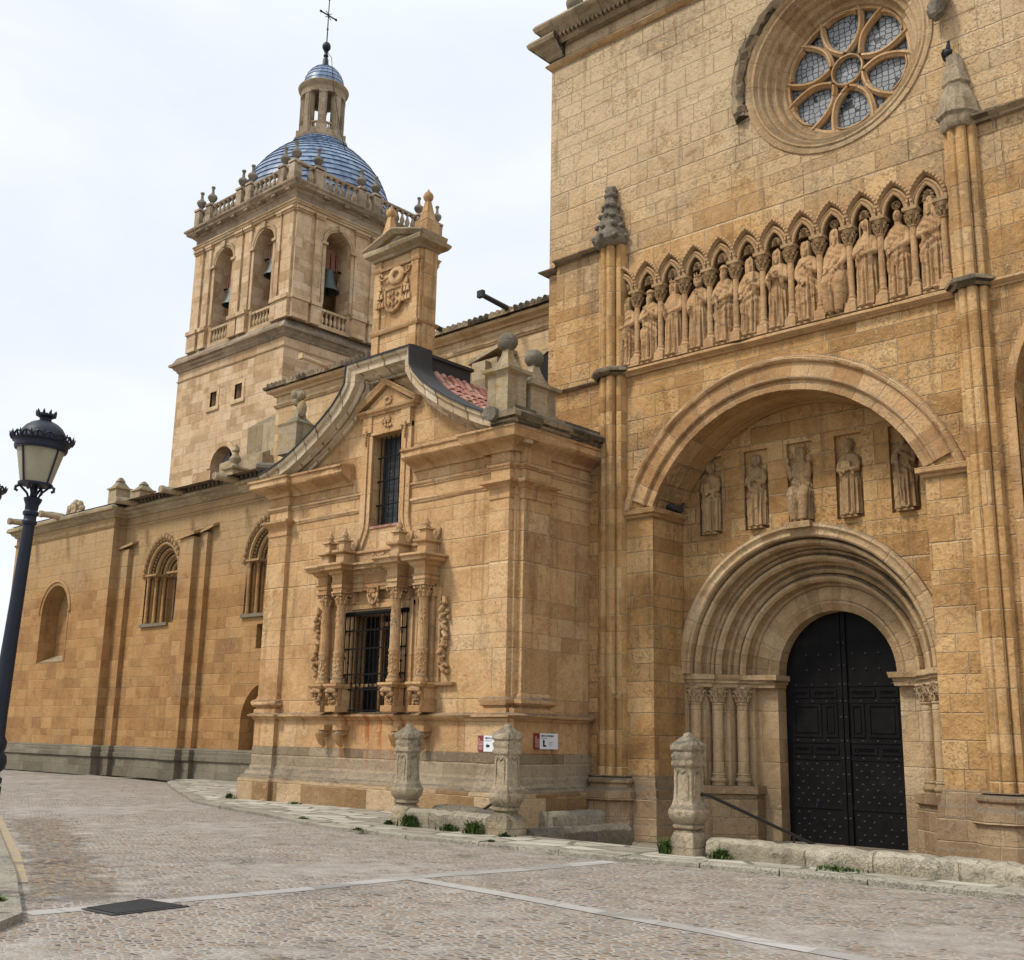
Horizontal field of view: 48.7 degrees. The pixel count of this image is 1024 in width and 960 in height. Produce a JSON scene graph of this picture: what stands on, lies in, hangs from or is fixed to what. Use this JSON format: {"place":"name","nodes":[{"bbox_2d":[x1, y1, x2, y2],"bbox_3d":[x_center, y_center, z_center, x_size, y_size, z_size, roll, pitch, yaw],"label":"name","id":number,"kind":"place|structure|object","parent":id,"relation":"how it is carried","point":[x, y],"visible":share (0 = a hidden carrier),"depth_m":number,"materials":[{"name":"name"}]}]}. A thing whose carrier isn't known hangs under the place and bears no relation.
{"place":"outdoors","nodes":[
{"label":"outdoors","id":0,"kind":"place"},
{"bbox_2d":[4,769,167,781],"bbox_3d":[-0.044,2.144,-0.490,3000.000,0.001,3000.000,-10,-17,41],"label":"ground","id":1,"kind":"structure","parent":0,"point":[149,779],"depth_m":55.74,"materials":[{"name":"grey stone"}]},
{"bbox_2d":[0,0,584,651],"label":"sky","id":2,"kind":"structure","parent":0,"point":[116,116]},
{"bbox_2d":[362,189,451,355],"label":"heraldic pier","id":3,"kind":"structure","parent":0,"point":[403,260],"depth_m":38.53,"materials":[{"name":"stone"}]},
{"bbox_2d":[432,804,494,813],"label":"stone slab","id":4,"kind":"structure","parent":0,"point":[463,808],"depth_m":20.94,"materials":[{"name":"grey stone"}]},
{"bbox_2d":[0,770,1023,959],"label":"road","id":5,"kind":"structure","parent":0,"point":[84,840],"depth_m":12.04,"materials":[{"name":"grey stone"}]},
{"bbox_2d":[0,833,22,930],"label":"kerb","id":6,"kind":"structure","parent":5,"relation":"on","point":[11,912],"depth_m":11.36,"materials":[{"name":"stone"}]},
{"bbox_2d":[0,894,8,900],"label":"weed clump","id":7,"kind":"object","parent":6,"relation":"on","point":[3,897],"visible":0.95,"depth_m":10.80,"materials":[{"name":"green plant"}]},
{"bbox_2d":[0,816,27,882],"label":"road line","id":8,"kind":"object","parent":5,"relation":"on","point":[14,852],"visible":0.67,"depth_m":15.72,"materials":[{"name":"yellow paint"}]},
{"bbox_2d":[81,899,189,915],"bbox_3d":[-3.721,4.178,11.046,0.716,0.053,0.850,-8,-16,34],"label":"drain grate","id":9,"kind":"object","parent":5,"relation":"on","point":[130,907],"visible":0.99,"depth_m":10.97,"materials":[{"name":"metal"}]},
{"bbox_2d":[168,0,448,613],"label":"bell tower","id":10,"kind":"structure","parent":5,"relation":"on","point":[308,195],"depth_m":60.82,"materials":[{"name":"stone"}]},
{"bbox_2d":[205,387,219,412],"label":"small window","id":11,"kind":"structure","parent":10,"relation":"in","point":[217,389],"depth_m":60.91,"materials":[{"name":"beige stone"}]},
{"bbox_2d":[206,441,233,469],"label":"arched window","id":12,"kind":"structure","parent":10,"relation":"in","point":[228,444],"depth_m":59.82,"materials":[{"name":"stone"}]},
{"bbox_2d":[222,271,231,308],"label":"bell","id":13,"kind":"object","parent":10,"relation":"hanging from","point":[225,303],"visible":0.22,"depth_m":62.56,"materials":[{"name":"grey metal"}]},
{"bbox_2d":[229,378,244,404],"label":"small window","id":14,"kind":"structure","parent":10,"relation":"in","point":[234,401],"depth_m":59.32,"materials":[{"name":"beige stone"}]},
{"bbox_2d":[263,242,272,279],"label":"bell","id":15,"kind":"object","parent":10,"relation":"hanging from","point":[267,274],"visible":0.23,"depth_m":60.21,"materials":[{"name":"grey metal"}]},
{"bbox_2d":[324,249,341,296],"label":"bell","id":16,"kind":"object","parent":10,"relation":"hanging from","point":[330,287],"visible":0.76,"depth_m":60.54,"materials":[{"name":"grey metal"}]},
{"bbox_2d":[22,861,618,914],"bbox_3d":[-1.604,4.756,13.418,8.313,0.001,0.440,13,-18,-42],"label":"paving strip","id":17,"kind":"object","parent":5,"relation":"on","point":[73,909],"visible":0.93,"depth_m":13.01,"materials":[{"name":"stone"}]},
{"bbox_2d":[167,780,1023,900],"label":"kerb","id":18,"kind":"structure","parent":5,"relation":"on","point":[917,885],"depth_m":16.03,"materials":[{"name":"stone"}]},
{"bbox_2d":[407,878,881,959],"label":"paving strip","id":19,"kind":"object","parent":5,"relation":"on","point":[695,929],"visible":1,"depth_m":10.74,"materials":[{"name":"stone"}]},
{"bbox_2d":[174,779,1023,889],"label":"pavement","id":20,"kind":"structure","parent":0,"point":[215,790],"depth_m":20.81,"materials":[{"name":"grey stone"}]},
{"bbox_2d":[4,444,270,781],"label":"aisle wall","id":21,"kind":"structure","parent":20,"relation":"on","point":[138,654],"depth_m":44.63,"materials":[{"name":"brown stone"}]},
{"bbox_2d":[138,533,179,627],"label":"pointed window","id":22,"kind":"structure","parent":21,"relation":"in","point":[162,569],"depth_m":45.14,"materials":[{"name":"beige stone"}]},
{"bbox_2d":[240,513,269,617],"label":"pointed window","id":23,"kind":"structure","parent":21,"relation":"in","point":[257,555],"depth_m":40.61,"materials":[{"name":"beige stone"}]},
{"bbox_2d":[219,289,548,472],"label":"nave wall","id":24,"kind":"structure","parent":21,"relation":"on","point":[472,343],"depth_m":45.09,"materials":[{"name":"stone"}]},
{"bbox_2d":[540,345,547,382],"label":"arched window","id":25,"kind":"structure","parent":24,"relation":"in","point":[544,367],"depth_m":41.73,"materials":[{"name":"grey glass"}]},
{"bbox_2d":[225,792,236,798],"bbox_3d":[-7.116,7.971,28.644,0.435,0.172,0.272,-10,-17,41],"label":"weed clump","id":26,"kind":"object","parent":20,"relation":"on","point":[229,796],"visible":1,"depth_m":28.61,"materials":[{"name":"green plant"}]},
{"bbox_2d":[383,819,393,824],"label":"weed clump","id":27,"kind":"object","parent":20,"relation":"on","point":[388,822],"visible":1,"depth_m":21.22,"materials":[{"name":"green plant"}]},
{"bbox_2d":[390,723,423,824],"bbox_3d":[-1.989,5.590,21.544,0.553,1.878,0.550,-10,-17,41],"label":"stone post","id":28,"kind":"object","parent":20,"relation":"on","point":[406,789],"visible":0.93,"depth_m":21.41,"materials":[{"name":"stone"}]},
{"bbox_2d":[396,813,419,826],"bbox_3d":[-1.914,6.250,20.871,0.553,0.267,0.368,-10,-17,41],"label":"weed clump","id":29,"kind":"object","parent":20,"relation":"on","point":[409,821],"visible":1,"depth_m":20.79,"materials":[{"name":"green plant"}]},
{"bbox_2d":[236,332,605,828],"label":"side chapel","id":30,"kind":"structure","parent":20,"relation":"on","point":[427,526],"depth_m":25.90,"materials":[{"name":"stone"}]},
{"bbox_2d":[303,516,455,749],"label":"grille window","id":31,"kind":"structure","parent":30,"relation":"in","point":[401,653],"depth_m":26.60,"materials":[{"name":"beige stone"}]},
{"bbox_2d":[353,378,420,550],"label":"tall window","id":32,"kind":"structure","parent":30,"relation":"in","point":[386,409],"depth_m":27.83,"materials":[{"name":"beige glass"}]},
{"bbox_2d":[477,735,493,751],"bbox_3d":[-0.434,5.476,23.520,0.760,0.325,0.027,-10,-17,41],"label":"visitor sign","id":33,"kind":"object","parent":30,"relation":"attached to","point":[485,744],"visible":0.45,"depth_m":23.61,"materials":[{"name":"white plastic"}]},
{"bbox_2d":[533,733,557,748],"bbox_3d":[0.717,5.512,23.888,0.027,0.325,0.760,-10,-17,41],"label":"visitor sign","id":34,"kind":"object","parent":30,"relation":"attached to","point":[545,741],"visible":1,"depth_m":23.87,"materials":[{"name":"white plastic"}]},
{"bbox_2d":[435,821,459,830],"bbox_3d":[-1.130,6.131,20.064,0.561,0.169,0.371,-6,-15,29],"label":"weed clump","id":35,"kind":"object","parent":20,"relation":"on","point":[448,827],"visible":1,"depth_m":20.03,"materials":[{"name":"green plant"}]},
{"bbox_2d":[406,808,491,833],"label":"wall","id":36,"kind":"structure","parent":20,"relation":"on","point":[430,818],"depth_m":20.38,"materials":[{"name":"stone"}]},
{"bbox_2d":[462,820,483,834],"bbox_3d":[-0.661,5.968,19.534,0.469,0.271,0.354,-3,-13,17],"label":"weed clump","id":37,"kind":"object","parent":20,"relation":"on","point":[473,827],"visible":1,"depth_m":19.45,"materials":[{"name":"green plant"}]},
{"bbox_2d":[485,723,526,835],"bbox_3d":[-0.090,5.194,19.689,0.573,1.898,0.570,-10,-17,41],"label":"stone post","id":38,"kind":"object","parent":20,"relation":"on","point":[506,796],"visible":1,"depth_m":19.52,"materials":[{"name":"stone"}]},
{"bbox_2d":[498,832,515,836],"bbox_3d":[-0.090,5.965,19.078,0.338,0.095,0.263,-2,-13,15],"label":"weed clump","id":39,"kind":"object","parent":20,"relation":"on","point":[504,835],"visible":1,"depth_m":19.05,"materials":[{"name":"green plant"}]},
{"bbox_2d":[656,837,671,853],"bbox_3d":[2.251,5.401,16.760,0.392,0.254,0.276,-10,-17,41],"label":"weed clump","id":40,"kind":"object","parent":20,"relation":"on","point":[664,847],"visible":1,"depth_m":16.70,"materials":[{"name":"green plant"}]},
{"bbox_2d":[668,732,709,856],"bbox_3d":[2.629,4.662,16.847,0.552,1.776,0.558,-10,-17,41],"label":"stone post","id":41,"kind":"object","parent":20,"relation":"on","point":[689,812],"visible":1,"depth_m":16.69,"materials":[{"name":"stone"}]},
{"bbox_2d":[706,848,735,859],"bbox_3d":[2.975,5.332,16.170,0.472,0.155,0.288,-7,-15,30],"label":"weed clump","id":42,"kind":"object","parent":20,"relation":"on","point":[719,854],"visible":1,"depth_m":16.13,"materials":[{"name":"green plant"}]},
{"bbox_2d":[526,0,1023,864],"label":"transept front","id":43,"kind":"structure","parent":20,"relation":"on","point":[830,676],"depth_m":24.54,"materials":[{"name":"stone"}]},
{"bbox_2d":[618,297,634,367],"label":"statue","id":44,"kind":"object","parent":43,"relation":"on","point":[627,329],"visible":0.71,"depth_m":26.62,"materials":[{"name":"stone"}]},
{"bbox_2d":[638,289,657,364],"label":"statue","id":45,"kind":"object","parent":43,"relation":"on","point":[648,318],"visible":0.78,"depth_m":26.21,"materials":[{"name":"stone"}]},
{"bbox_2d":[661,278,681,358],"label":"statue","id":46,"kind":"object","parent":43,"relation":"on","point":[672,310],"visible":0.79,"depth_m":25.79,"materials":[{"name":"stone"}]},
{"bbox_2d":[666,503,677,510],"bbox_3d":[3.604,0.582,25.674,0.221,0.274,0.444,8,-15,-28],"label":"pigeon","id":47,"kind":"object","parent":43,"relation":"on","point":[671,506],"visible":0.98,"depth_m":25.59,"materials":[{"name":"grey"}]},
{"bbox_2d":[672,503,684,512],"bbox_3d":[3.773,0.647,25.946,0.444,0.274,0.221,2,-13,-5],"label":"pigeon","id":48,"kind":"object","parent":43,"relation":"on","point":[680,509],"visible":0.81,"depth_m":25.89,"materials":[{"name":"grey"}]},
{"bbox_2d":[686,272,707,352],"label":"statue","id":49,"kind":"object","parent":43,"relation":"on","point":[696,306],"visible":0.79,"depth_m":25.35,"materials":[{"name":"stone"}]},
{"bbox_2d":[700,462,722,535],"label":"relief statue","id":50,"kind":"object","parent":43,"relation":"attached to","point":[711,508],"visible":1,"depth_m":25.62,"materials":[{"name":"stone"}]},
{"bbox_2d":[711,265,733,346],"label":"statue","id":51,"kind":"object","parent":43,"relation":"on","point":[722,302],"visible":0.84,"depth_m":24.90,"materials":[{"name":"stone"}]},
{"bbox_2d":[738,257,760,340],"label":"statue","id":52,"kind":"object","parent":43,"relation":"on","point":[749,296],"visible":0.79,"depth_m":24.45,"materials":[{"name":"stone"}]},
{"bbox_2d":[745,454,769,529],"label":"relief statue","id":53,"kind":"object","parent":43,"relation":"attached to","point":[757,495],"visible":1,"depth_m":24.85,"materials":[{"name":"stone"}]},
{"bbox_2d":[764,248,788,332],"bbox_3d":[5.678,-4.058,24.159,0.564,1.929,0.618,-10,-17,41],"label":"statue","id":54,"kind":"object","parent":43,"relation":"on","point":[776,281],"visible":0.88,"depth_m":24.01,"materials":[{"name":"stone"}]},
{"bbox_2d":[784,445,814,529],"bbox_3d":[6.210,0.164,24.294,0.640,1.827,0.614,-10,-17,41],"label":"relief statue","id":55,"kind":"object","parent":43,"relation":"on","point":[800,498],"visible":0.98,"depth_m":24.09,"materials":[{"name":"stone"}]},
{"bbox_2d":[794,241,817,325],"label":"statue","id":56,"kind":"object","parent":43,"relation":"on","point":[806,288],"visible":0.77,"depth_m":23.57,"materials":[{"name":"stone"}]},
{"bbox_2d":[731,0,932,153],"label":"rose window","id":57,"kind":"structure","parent":43,"relation":"in","point":[824,73],"depth_m":24.98,"materials":[{"name":"stone"}]},
{"bbox_2d":[820,228,847,318],"bbox_3d":[6.703,-4.269,23.325,0.625,2.010,0.770,-10,-17,41],"label":"statue","id":58,"kind":"object","parent":43,"relation":"on","point":[834,286],"visible":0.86,"depth_m":23.05,"materials":[{"name":"stone"}]},
{"bbox_2d":[786,612,908,849],"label":"door","id":59,"kind":"structure","parent":43,"relation":"in","point":[846,759],"depth_m":24.38,"materials":[{"name":"black wood"}]},
{"bbox_2d":[836,438,864,518],"bbox_3d":[7.026,-0.057,23.555,0.536,1.725,0.439,-10,-17,41],"label":"relief statue","id":60,"kind":"object","parent":43,"relation":"attached to","point":[851,494],"visible":1,"depth_m":23.41,"materials":[{"name":"stone"}]},
{"bbox_2d":[852,218,879,310],"bbox_3d":[7.180,-4.364,22.868,0.564,2.010,0.587,-10,-17,41],"label":"statue","id":61,"kind":"object","parent":43,"relation":"on","point":[865,253],"visible":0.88,"depth_m":22.71,"materials":[{"name":"stone"}]},
{"bbox_2d":[884,210,912,302],"bbox_3d":[7.677,-4.437,22.430,0.568,1.978,0.559,-10,-17,41],"label":"statue","id":62,"kind":"object","parent":43,"relation":"on","point":[897,247],"visible":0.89,"depth_m":22.25,"materials":[{"name":"stone"}]},
{"bbox_2d":[891,433,921,511],"bbox_3d":[7.909,-0.206,22.768,0.533,1.700,0.440,-10,-17,41],"label":"relief statue","id":63,"kind":"object","parent":43,"relation":"attached to","point":[906,480],"visible":0.93,"depth_m":22.61,"materials":[{"name":"stone"}]},
{"bbox_2d":[916,195,943,294],"bbox_3d":[8.167,-4.594,22.001,0.568,2.115,0.549,-10,-17,41],"label":"statue","id":64,"kind":"object","parent":43,"relation":"on","point":[928,231],"visible":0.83,"depth_m":21.85,"materials":[{"name":"stone"}]},
{"bbox_2d":[941,40,952,61],"bbox_3d":[8.579,-8.451,22.345,0.221,0.274,0.444,-1,-13,8],"label":"pigeon","id":65,"kind":"object","parent":43,"relation":"on","point":[947,51],"visible":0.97,"depth_m":22.26,"materials":[{"name":"grey"}]},
{"bbox_2d":[814,863,868,873],"bbox_3d":[4.344,5.109,14.920,0.712,0.086,0.581,-4,-14,23],"label":"weed clump","id":66,"kind":"object","parent":20,"relation":"on","point":[838,869],"visible":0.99,"depth_m":14.88,"materials":[{"name":"green plant"}]},
{"bbox_2d":[706,837,1023,887],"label":"wall","id":67,"kind":"structure","parent":20,"relation":"on","point":[978,870],"depth_m":14.72,"materials":[{"name":"stone"}]},
{"bbox_2d":[523,835,912,855],"bbox_3d":[29.227,2.292,-0.765,76.450,0.450,8.880,-10,-17,41],"label":"sunken court","id":68,"kind":"object","parent":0,"point":[644,844],"depth_m":23.37,"materials":[{"name":"grey stone"}]},
{"bbox_2d":[539,809,604,827],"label":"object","id":69,"kind":"object","parent":68,"relation":"on","point":[579,817],"visible":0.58,"depth_m":23.32,"materials":[{"name":"grey stone"}]},
{"bbox_2d":[526,822,633,844],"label":"stone step","id":70,"kind":"structure","parent":68,"relation":"on","point":[618,833],"depth_m":20.43,"materials":[{"name":"stone"}]},
{"bbox_2d":[701,793,814,843],"bbox_3d":[3.949,5.478,17.396,2.848,1.336,0.063,10,-16,-34],"label":"handrail","id":71,"kind":"object","parent":68,"relation":"on","point":[793,835],"visible":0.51,"depth_m":17.29,"materials":[{"name":"black metal"}]},
{"label":"pavement","id":72,"kind":"structure","parent":0,"visible":0},
{"bbox_2d":[0,484,7,499],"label":"street lamp","id":73,"kind":"object","parent":72,"relation":"on","point":[3,491],"visible":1,"depth_m":15.20,"materials":[{"name":"metal"}]},
{"bbox_2d":[0,408,75,792],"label":"street lamp","id":74,"kind":"object","parent":72,"relation":"on","point":[43,445],"visible":1,"depth_m":12.06,"materials":[{"name":"metal"}]}
]}

